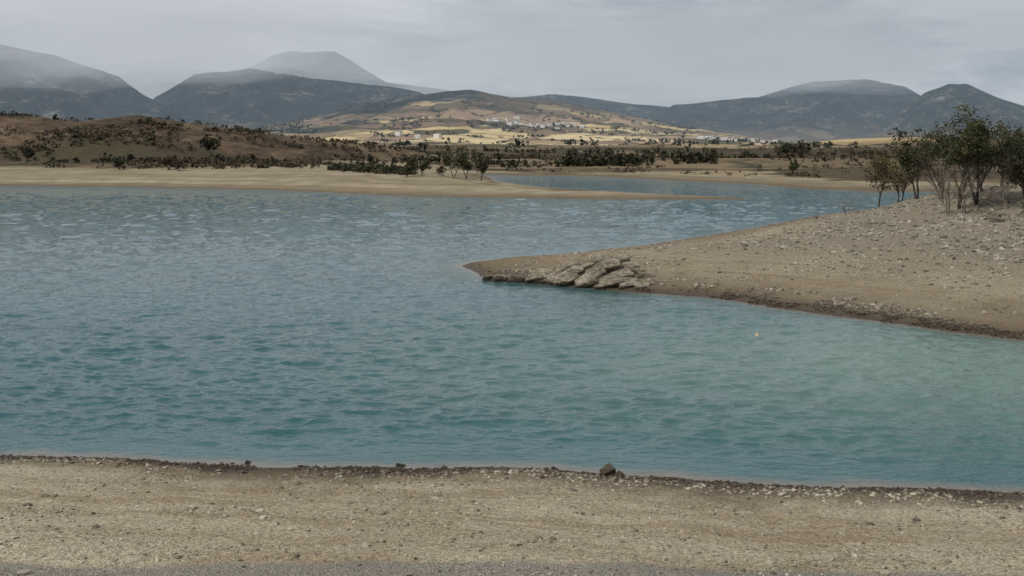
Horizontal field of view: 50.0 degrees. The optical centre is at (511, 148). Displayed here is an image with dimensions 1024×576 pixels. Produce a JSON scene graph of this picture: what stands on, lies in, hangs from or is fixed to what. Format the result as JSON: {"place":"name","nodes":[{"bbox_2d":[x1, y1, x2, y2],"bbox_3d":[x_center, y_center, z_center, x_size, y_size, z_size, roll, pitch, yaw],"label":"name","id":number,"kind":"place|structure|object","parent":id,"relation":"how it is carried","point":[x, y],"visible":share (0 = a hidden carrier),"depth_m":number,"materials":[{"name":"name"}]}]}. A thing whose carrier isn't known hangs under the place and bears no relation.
{"place":"outdoors","nodes":[
{"label":"outdoors","id":0,"kind":"place"},
{"bbox_2d":[0,175,1023,492],"bbox_3d":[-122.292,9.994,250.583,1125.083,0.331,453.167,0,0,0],"label":"lake water","id":1,"kind":"structure","parent":0,"point":[274,329],"depth_m":53.65,"materials":[{"name":"teal liquid"}]},
{"bbox_2d":[0,45,1023,575],"bbox_3d":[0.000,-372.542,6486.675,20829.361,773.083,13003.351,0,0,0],"label":"terrain","id":2,"kind":"structure","parent":0,"point":[278,89],"depth_m":77.42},
{"bbox_2d":[21,144,35,162],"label":"oak tree","id":3,"kind":"object","parent":2,"relation":"on","point":[26,152],"visible":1,"depth_m":394.17,"materials":[{"name":"green plant"}]},
{"bbox_2d":[111,156,127,169],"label":"oak tree","id":4,"kind":"object","parent":2,"relation":"on","point":[118,163],"visible":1,"depth_m":351.45,"materials":[{"name":"green plant"}]},
{"bbox_2d":[161,155,177,169],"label":"oak tree","id":5,"kind":"object","parent":2,"relation":"on","point":[167,161],"visible":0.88,"depth_m":344.33,"materials":[{"name":"green plant"}]},
{"bbox_2d":[171,159,185,169],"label":"oak tree","id":6,"kind":"object","parent":2,"relation":"on","point":[177,163],"visible":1,"depth_m":340.82,"materials":[{"name":"green plant"}]},
{"bbox_2d":[198,134,222,156],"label":"oak tree","id":7,"kind":"object","parent":2,"relation":"on","point":[206,141],"visible":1,"depth_m":449.07,"materials":[{"name":"green plant"}]},
{"bbox_2d":[0,111,557,168],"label":"scrub bushes","id":8,"kind":"object","parent":2,"relation":"on","point":[216,165],"visible":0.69,"depth_m":465.75,"materials":[{"name":"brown plant"}]},
{"bbox_2d":[326,160,418,174],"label":"scrub bushes","id":9,"kind":"object","parent":2,"relation":"on","point":[371,167],"visible":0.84,"depth_m":350.94,"materials":[{"name":"green plant"}]},
{"bbox_2d":[395,131,401,135],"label":"village house","id":10,"kind":"structure","parent":2,"relation":"on","point":[398,133],"depth_m":2400.90,"materials":[{"name":"paint"}]},
{"bbox_2d":[395,463,405,466],"bbox_3d":[-3.500,9.973,34.542,0.345,0.181,0.143,0,0,-16],"label":"boulder","id":11,"kind":"object","parent":2,"relation":"on","point":[400,465],"visible":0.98,"depth_m":34.49,"materials":[{"name":"stone"}]},
{"bbox_2d":[399,156,418,176],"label":"willow tree","id":12,"kind":"object","parent":2,"relation":"on","point":[409,165],"visible":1,"depth_m":273.93,"materials":[{"name":"green plant"}]},
{"bbox_2d":[415,133,419,138],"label":"village house","id":13,"kind":"structure","parent":2,"relation":"on","point":[417,135],"depth_m":2282.16,"materials":[{"name":"paint"}]},
{"bbox_2d":[414,159,432,174],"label":"willow tree","id":14,"kind":"object","parent":2,"relation":"on","point":[423,166],"visible":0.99,"depth_m":278.98,"materials":[{"name":"green plant"}]},
{"bbox_2d":[433,133,440,137],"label":"village house","id":15,"kind":"structure","parent":2,"relation":"on","point":[436,135],"depth_m":2279.25,"materials":[{"name":"paint"}]},
{"bbox_2d":[435,165,449,175],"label":"shrub","id":16,"kind":"object","parent":2,"relation":"on","point":[440,169],"visible":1,"depth_m":275.62,"materials":[{"name":"green plant"}]},
{"bbox_2d":[366,153,536,167],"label":"distant tree belt","id":17,"kind":"object","parent":2,"relation":"on","point":[437,160],"visible":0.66,"depth_m":497.84,"materials":[{"name":"green plant"}]},
{"bbox_2d":[439,147,467,177],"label":"willow tree","id":18,"kind":"object","parent":2,"relation":"on","point":[447,159],"visible":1,"depth_m":271.28,"materials":[{"name":"green plant"}]},
{"bbox_2d":[456,150,474,178],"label":"willow tree","id":19,"kind":"object","parent":2,"relation":"on","point":[469,165],"visible":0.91,"depth_m":272.38,"materials":[{"name":"green plant"}]},
{"bbox_2d":[475,156,488,180],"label":"willow tree","id":20,"kind":"object","parent":2,"relation":"on","point":[483,167],"visible":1,"depth_m":269.68,"materials":[{"name":"green plant"}]},
{"bbox_2d":[57,115,942,166],"bbox_3d":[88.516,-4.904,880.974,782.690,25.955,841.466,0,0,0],"label":"distant scrub","id":21,"kind":"object","parent":2,"relation":"on","point":[823,156],"visible":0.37,"depth_m":596.29,"materials":[{"name":"green plant"}]},
{"bbox_2d":[506,121,512,125],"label":"village house","id":22,"kind":"structure","parent":2,"relation":"on","point":[510,123],"depth_m":2938.16,"materials":[{"name":"paint"}]},
{"bbox_2d":[0,455,1023,575],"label":"beach pebbles","id":23,"kind":"object","parent":2,"relation":"on","point":[728,508],"visible":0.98,"depth_m":26.66,"materials":[{"name":"gravel"}]},
{"bbox_2d":[0,454,1023,513],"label":"shoreline stones","id":24,"kind":"object","parent":2,"relation":"on","point":[514,470],"visible":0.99,"depth_m":32.90,"materials":[{"name":"grey stone"}]},
{"bbox_2d":[394,145,659,153],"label":"distant tree belt","id":25,"kind":"object","parent":2,"relation":"on","point":[553,151],"visible":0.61,"depth_m":910.40,"materials":[{"name":"green plant"}]},
{"bbox_2d":[465,150,683,158],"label":"distant tree belt","id":26,"kind":"object","parent":2,"relation":"on","point":[535,155],"visible":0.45,"depth_m":728.89,"materials":[{"name":"green plant"}]},
{"bbox_2d":[482,251,677,289],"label":"rock outcrop","id":27,"kind":"object","parent":2,"relation":"on","point":[603,271],"visible":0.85,"depth_m":80.68,"materials":[{"name":"beige stone"}]},
{"bbox_2d":[599,463,615,475],"bbox_3d":[2.905,9.884,33.568,0.501,0.469,0.389,0,0,-33],"label":"boulder","id":28,"kind":"object","parent":2,"relation":"on","point":[607,469],"visible":0.87,"depth_m":33.48,"materials":[{"name":"stone"}]},
{"bbox_2d":[614,470,623,476],"bbox_3d":[3.247,9.919,33.345,0.241,0.225,0.279,0,0,32],"label":"boulder","id":29,"kind":"object","parent":2,"relation":"on","point":[619,473],"visible":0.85,"depth_m":33.32,"materials":[{"name":"stone"}]},
{"bbox_2d":[553,145,718,166],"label":"distant tree belt","id":30,"kind":"object","parent":2,"relation":"on","point":[706,156],"visible":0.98,"depth_m":500.62,"materials":[{"name":"green plant"}]},
{"bbox_2d":[253,91,1022,147],"bbox_3d":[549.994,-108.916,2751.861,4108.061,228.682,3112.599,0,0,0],"label":"distant woodland","id":31,"kind":"object","parent":2,"relation":"on","point":[679,141],"visible":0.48,"depth_m":2630.87,"materials":[{"name":"green plant"}]},
{"bbox_2d":[339,160,994,177],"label":"shore bushes","id":32,"kind":"object","parent":2,"relation":"on","point":[791,173],"visible":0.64,"depth_m":417.28,"materials":[{"name":"green plant"}]},
{"bbox_2d":[478,185,1023,332],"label":"rubble stones","id":33,"kind":"object","parent":2,"relation":"on","point":[1012,244],"visible":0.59,"depth_m":90.48,"materials":[{"name":"beige stone"}]},
{"bbox_2d":[487,262,1023,337],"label":"waterline stones","id":34,"kind":"object","parent":2,"relation":"on","point":[848,305],"visible":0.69,"depth_m":67.16,"materials":[{"name":"stone"}]},
{"bbox_2d":[623,152,892,157],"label":"distant tree belt","id":35,"kind":"object","parent":2,"relation":"on","point":[728,156],"visible":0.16,"depth_m":646.15,"materials":[{"name":"green plant"}]},
{"bbox_2d":[773,139,811,152],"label":"distant tree belt","id":36,"kind":"object","parent":2,"relation":"on","point":[789,147],"visible":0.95,"depth_m":944.68,"materials":[{"name":"green plant"}]},
{"bbox_2d":[788,158,800,170],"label":"willow tree","id":37,"kind":"object","parent":2,"relation":"on","point":[795,165],"visible":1,"depth_m":378.44,"materials":[{"name":"green plant"}]},
{"bbox_2d":[721,149,939,159],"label":"distant tree belt","id":38,"kind":"object","parent":2,"relation":"on","point":[745,154],"visible":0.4,"depth_m":540.00,"materials":[{"name":"green plant"}]},
{"bbox_2d":[776,149,917,155],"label":"distant tree belt","id":39,"kind":"object","parent":2,"relation":"on","point":[821,153],"visible":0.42,"depth_m":807.34,"materials":[{"name":"green plant"}]},
{"bbox_2d":[836,195,861,214],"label":"bare shrub","id":40,"kind":"object","parent":2,"relation":"on","point":[844,207],"visible":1,"depth_m":128.09,"materials":[{"name":"brown plant"}]},
{"bbox_2d":[861,150,897,207],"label":"willow tree","id":41,"kind":"object","parent":2,"relation":"on","point":[879,163],"visible":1,"depth_m":124.36,"materials":[{"name":"green plant"}]},
{"bbox_2d":[882,160,924,201],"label":"willow tree","id":42,"kind":"object","parent":2,"relation":"on","point":[898,181],"visible":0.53,"depth_m":129.02,"materials":[{"name":"green plant"}]},
{"bbox_2d":[885,134,946,198],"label":"willow tree","id":43,"kind":"object","parent":2,"relation":"on","point":[909,153],"visible":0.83,"depth_m":120.29,"materials":[{"name":"green plant"}]},
{"bbox_2d":[887,125,956,191],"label":"willow tree","id":44,"kind":"object","parent":2,"relation":"on","point":[905,134],"visible":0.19,"depth_m":120.11,"materials":[{"name":"green plant"}]},
{"bbox_2d":[911,145,959,198],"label":"bare tree","id":45,"kind":"object","parent":2,"relation":"on","point":[928,173],"visible":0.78,"depth_m":114.03,"materials":[{"name":"brown plant"}]},
{"bbox_2d":[921,152,961,214],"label":"bare tree","id":46,"kind":"object","parent":2,"relation":"on","point":[944,197],"visible":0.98,"depth_m":104.25,"materials":[{"name":"brown plant"}]},
{"bbox_2d":[932,164,982,212],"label":"bare tree","id":47,"kind":"object","parent":2,"relation":"on","point":[963,206],"visible":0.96,"depth_m":102.63,"materials":[{"name":"brown plant"}]},
{"bbox_2d":[912,102,1015,208],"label":"poplar tree","id":48,"kind":"object","parent":2,"relation":"on","point":[968,143],"visible":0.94,"depth_m":102.96,"materials":[{"name":"green plant"}]},
{"bbox_2d":[927,120,1001,204],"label":"willow tree","id":49,"kind":"object","parent":2,"relation":"on","point":[936,146],"visible":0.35,"depth_m":108.08,"materials":[{"name":"green plant"}]},
{"bbox_2d":[957,149,992,197],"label":"bare tree","id":50,"kind":"object","parent":2,"relation":"on","point":[984,177],"visible":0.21,"depth_m":109.41,"materials":[{"name":"brown plant"}]},
{"bbox_2d":[956,122,1005,191],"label":"willow tree","id":51,"kind":"object","parent":2,"relation":"on","point":[981,188],"visible":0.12,"depth_m":113.35,"materials":[{"name":"green plant"}]},
{"bbox_2d":[987,212,1001,216],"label":"boulder","id":52,"kind":"object","parent":2,"relation":"on","point":[991,214],"visible":0.66,"depth_m":98.50,"materials":[{"name":"stone"}]},
{"bbox_2d":[989,216,1004,221],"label":"boulder","id":53,"kind":"object","parent":2,"relation":"on","point":[996,219],"visible":0.98,"depth_m":93.68,"materials":[{"name":"stone"}]},
{"bbox_2d":[983,168,1014,209],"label":"bare tree","id":54,"kind":"object","parent":2,"relation":"on","point":[1002,190],"visible":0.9,"depth_m":102.15,"materials":[{"name":"grey plant"}]},
{"bbox_2d":[987,133,1023,196],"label":"willow tree","id":55,"kind":"object","parent":2,"relation":"on","point":[1014,161],"visible":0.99,"depth_m":100.38,"materials":[{"name":"green plant"}]},
{"bbox_2d":[991,120,1021,185],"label":"willow tree","id":56,"kind":"object","parent":2,"relation":"on","point":[1008,133],"visible":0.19,"depth_m":116.99,"materials":[{"name":"green plant"}]},
{"bbox_2d":[995,126,1023,184],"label":"willow tree","id":57,"kind":"object","parent":2,"relation":"on","point":[1006,151],"visible":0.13,"depth_m":107.12,"materials":[{"name":"green plant"}]},
{"bbox_2d":[0,0,1023,106],"label":"sky","id":58,"kind":"structure","parent":0,"point":[667,53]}
]}

